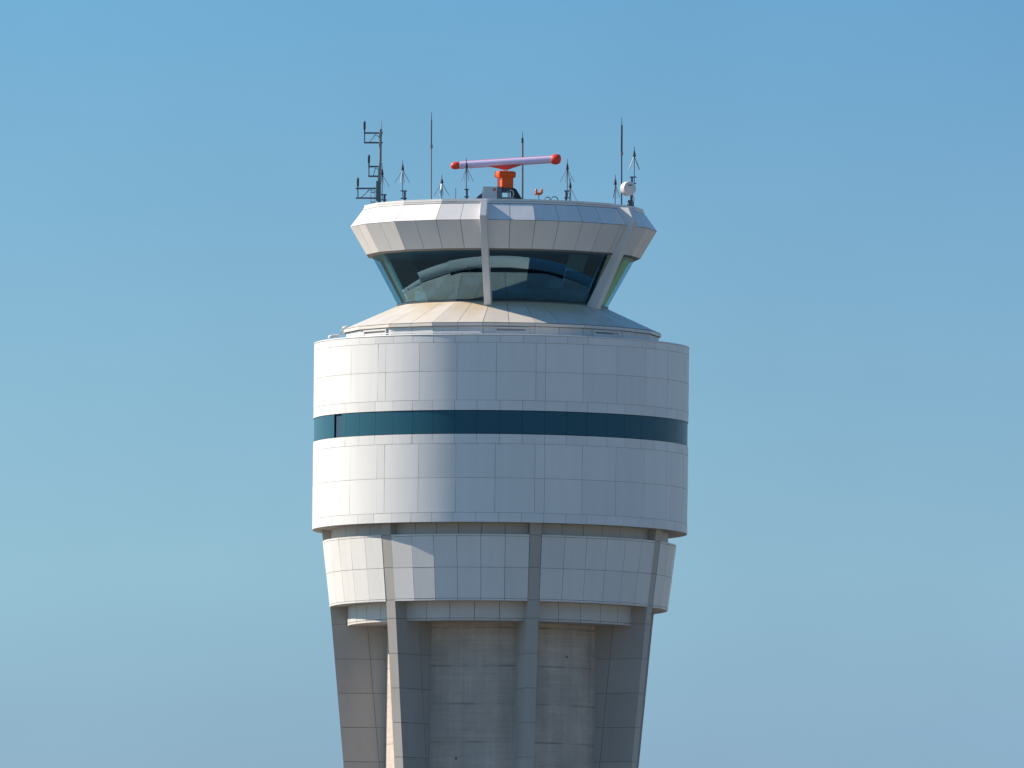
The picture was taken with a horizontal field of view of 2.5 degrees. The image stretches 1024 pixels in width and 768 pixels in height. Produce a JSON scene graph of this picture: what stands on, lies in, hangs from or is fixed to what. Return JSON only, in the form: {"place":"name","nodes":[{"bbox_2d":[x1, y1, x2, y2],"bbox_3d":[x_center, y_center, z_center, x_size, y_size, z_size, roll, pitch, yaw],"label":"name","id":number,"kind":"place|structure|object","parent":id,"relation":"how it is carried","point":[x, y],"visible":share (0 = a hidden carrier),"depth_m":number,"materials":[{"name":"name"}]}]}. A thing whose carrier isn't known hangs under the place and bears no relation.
{"place":"outdoors","nodes":[
{"label":"outdoors","id":0,"kind":"place"},
{"bbox_2d":[0,0,1023,767],"label":"sky","id":1,"kind":"structure","parent":0,"point":[831,191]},
{"label":"ground","id":2,"kind":"structure","parent":0,"visible":0},
{"bbox_2d":[312,199,688,767],"bbox_3d":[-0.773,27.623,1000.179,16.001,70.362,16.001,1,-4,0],"label":"control tower","id":3,"kind":"structure","parent":2,"relation":"on","point":[500,464],"depth_m":996.34,"materials":[{"name":"concrete"}]},
{"bbox_2d":[356,120,382,202],"bbox_3d":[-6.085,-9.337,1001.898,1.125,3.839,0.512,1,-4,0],"label":"antenna mast","id":4,"kind":"object","parent":3,"relation":"on","point":[378,183],"visible":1,"depth_m":1001.79,"materials":[{"name":"metal"}]},
{"bbox_2d":[381,168,388,201],"bbox_3d":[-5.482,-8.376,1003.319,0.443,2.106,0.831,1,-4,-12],"label":"ground plane antenna","id":5,"kind":"object","parent":3,"relation":"on","point":[383,199],"visible":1,"depth_m":1003.33,"materials":[{"name":"metal"}]},
{"bbox_2d":[395,160,409,199],"bbox_3d":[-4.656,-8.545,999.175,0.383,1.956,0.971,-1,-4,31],"label":"ground plane antenna","id":6,"kind":"object","parent":3,"relation":"on","point":[402,176],"visible":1,"depth_m":999.14,"materials":[{"name":"metal"}]},
{"bbox_2d":[430,112,432,198],"bbox_3d":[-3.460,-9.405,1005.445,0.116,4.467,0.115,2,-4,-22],"label":"whip antenna","id":7,"kind":"object","parent":3,"relation":"on","point":[431,146],"visible":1,"depth_m":1005.44,"materials":[{"name":"metal"}]},
{"bbox_2d":[434,178,448,198],"bbox_3d":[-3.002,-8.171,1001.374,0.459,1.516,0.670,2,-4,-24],"label":"ground plane antenna","id":8,"kind":"object","parent":3,"relation":"on","point":[441,187],"visible":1,"depth_m":1001.34,"materials":[{"name":"metal"}]},
{"bbox_2d":[462,158,472,198],"bbox_3d":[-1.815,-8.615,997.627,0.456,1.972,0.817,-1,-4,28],"label":"ground plane antenna","id":9,"kind":"object","parent":3,"relation":"on","point":[466,173],"visible":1,"depth_m":997.65,"materials":[{"name":"metal"}]},
{"bbox_2d":[476,187,497,198],"bbox_3d":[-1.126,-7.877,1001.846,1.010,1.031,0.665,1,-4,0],"label":"equipment cabinet","id":10,"kind":"object","parent":3,"relation":"on","point":[489,193],"visible":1,"depth_m":1001.57,"materials":[{"name":"grey metal"}]},
{"bbox_2d":[451,154,560,198],"bbox_3d":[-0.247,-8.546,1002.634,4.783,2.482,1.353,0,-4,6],"label":"radar scanner","id":11,"kind":"object","parent":3,"relation":"on","point":[505,177],"visible":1,"depth_m":1002.24,"materials":[{"name":"red paint"}]},
{"bbox_2d":[521,132,523,198],"bbox_3d":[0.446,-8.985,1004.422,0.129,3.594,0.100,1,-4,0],"label":"whip antenna","id":12,"kind":"object","parent":3,"relation":"on","point":[522,155],"visible":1,"depth_m":1004.42,"materials":[{"name":"metal"}]},
{"bbox_2d":[534,189,542,198],"bbox_3d":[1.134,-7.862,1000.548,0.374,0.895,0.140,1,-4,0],"label":"obstruction light","id":13,"kind":"object","parent":3,"relation":"on","point":[537,192],"visible":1,"depth_m":1000.52,"materials":[{"name":"metal"}]},
{"bbox_2d":[560,159,573,199],"bbox_3d":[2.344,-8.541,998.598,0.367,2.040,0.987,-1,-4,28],"label":"ground plane antenna","id":14,"kind":"object","parent":3,"relation":"on","point":[567,190],"visible":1,"depth_m":998.56,"materials":[{"name":"metal"}]},
{"bbox_2d":[568,181,576,199],"bbox_3d":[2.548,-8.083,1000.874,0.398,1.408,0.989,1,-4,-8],"label":"ground plane antenna","id":15,"kind":"object","parent":3,"relation":"on","point":[570,187],"visible":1,"depth_m":1000.84,"materials":[{"name":"metal"}]},
{"bbox_2d":[613,174,619,203],"bbox_3d":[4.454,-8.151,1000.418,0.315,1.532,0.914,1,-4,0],"label":"ground plane antenna","id":16,"kind":"object","parent":3,"relation":"on","point":[615,184],"visible":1,"depth_m":1000.35,"materials":[{"name":"metal"}]},
{"bbox_2d":[620,117,622,204],"bbox_3d":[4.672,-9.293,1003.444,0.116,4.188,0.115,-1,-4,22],"label":"whip antenna","id":17,"kind":"object","parent":3,"relation":"on","point":[621,153],"visible":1,"depth_m":1003.46,"materials":[{"name":"metal"}]},
{"bbox_2d":[620,181,635,205],"bbox_3d":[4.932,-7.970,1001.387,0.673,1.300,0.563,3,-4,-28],"label":"microwave dish","id":18,"kind":"object","parent":3,"relation":"on","point":[628,188],"visible":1,"depth_m":1001.20,"materials":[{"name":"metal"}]},
{"bbox_2d":[629,146,639,199],"bbox_3d":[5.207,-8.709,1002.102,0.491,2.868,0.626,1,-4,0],"label":"ground plane antenna","id":19,"kind":"object","parent":3,"relation":"on","point":[634,159],"visible":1,"depth_m":1002.10,"materials":[{"name":"metal"}]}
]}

